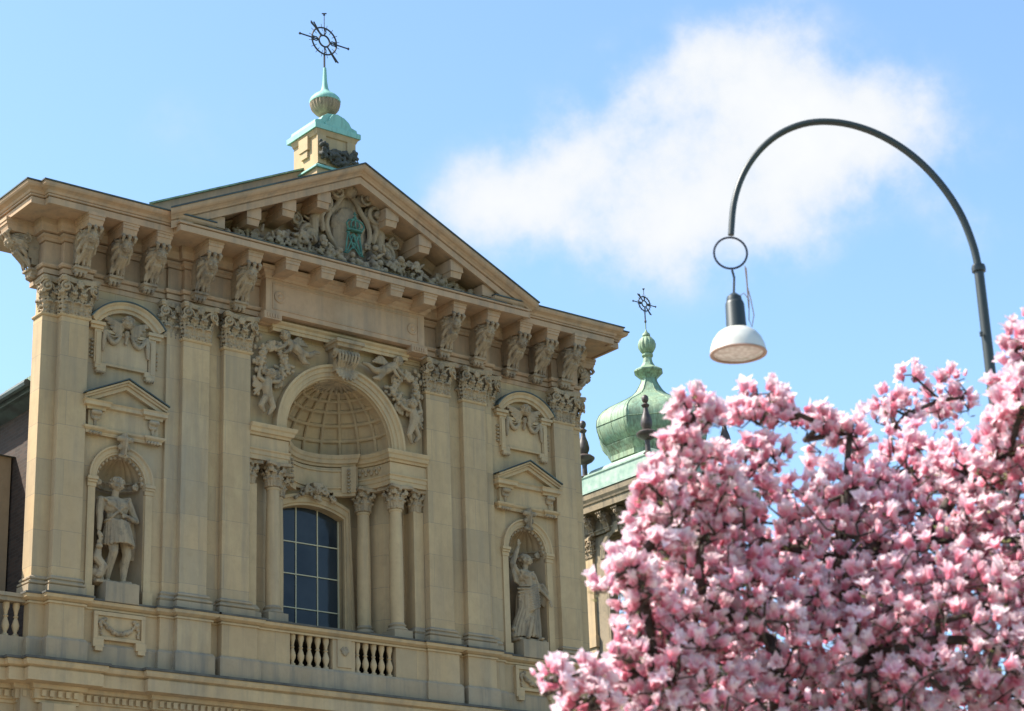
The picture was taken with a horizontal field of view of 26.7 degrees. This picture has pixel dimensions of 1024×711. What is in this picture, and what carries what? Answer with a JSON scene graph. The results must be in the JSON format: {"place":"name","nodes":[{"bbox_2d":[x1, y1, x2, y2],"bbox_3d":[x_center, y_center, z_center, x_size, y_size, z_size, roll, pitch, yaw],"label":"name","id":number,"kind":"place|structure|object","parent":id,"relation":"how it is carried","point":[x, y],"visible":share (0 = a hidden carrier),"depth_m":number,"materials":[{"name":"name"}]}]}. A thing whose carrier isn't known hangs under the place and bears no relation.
{"place":"outdoors","nodes":[
{"label":"outdoors","id":0,"kind":"place"},
{"bbox_2d":[0,13,629,710],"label":"church","id":1,"kind":"structure","parent":0,"point":[318,407],"depth_m":52.22,"materials":[{"name":"yellow stone"}]},
{"bbox_2d":[92,476,138,604],"bbox_3d":[-8.962,4.182,48.588,1.354,3.006,0.720,13,-25,-36],"label":"statue","id":2,"kind":"object","parent":1,"relation":"on","point":[119,522],"visible":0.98,"depth_m":48.44,"materials":[{"name":"stone"}]},
{"bbox_2d":[283,482,355,630],"bbox_3d":[-4.902,5.115,53.005,2.460,4.010,0.629,13,-25,-36],"label":"window","id":3,"kind":"structure","parent":1,"relation":"in","point":[310,537],"depth_m":53.37,"materials":[{"name":"blue glass"}]},
{"bbox_2d":[509,539,552,658],"bbox_3d":[0.440,6.351,55.718,1.280,3.155,0.792,13,-25,-36],"label":"statue","id":4,"kind":"object","parent":1,"relation":"on","point":[527,638],"visible":1,"depth_m":55.41,"materials":[{"name":"stone"}]},
{"bbox_2d":[0,0,1023,709],"label":"sky","id":5,"kind":"structure","parent":0,"point":[595,153],"materials":[{"name":"blue"}]},
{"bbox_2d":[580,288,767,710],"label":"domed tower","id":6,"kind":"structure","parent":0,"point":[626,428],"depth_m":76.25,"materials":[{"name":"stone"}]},
{"bbox_2d":[709,118,1023,668],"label":"street lamp","id":7,"kind":"object","parent":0,"point":[737,340],"visible":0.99,"depth_m":16.24,"materials":[{"name":"metal"}]},
{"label":"ground","id":8,"kind":"structure","parent":0,"visible":0},
{"bbox_2d":[529,307,1023,710],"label":"magnolia tree","id":9,"kind":"object","parent":8,"relation":"on","point":[895,645],"visible":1,"depth_m":11.56,"materials":[{"name":"pink plant"}]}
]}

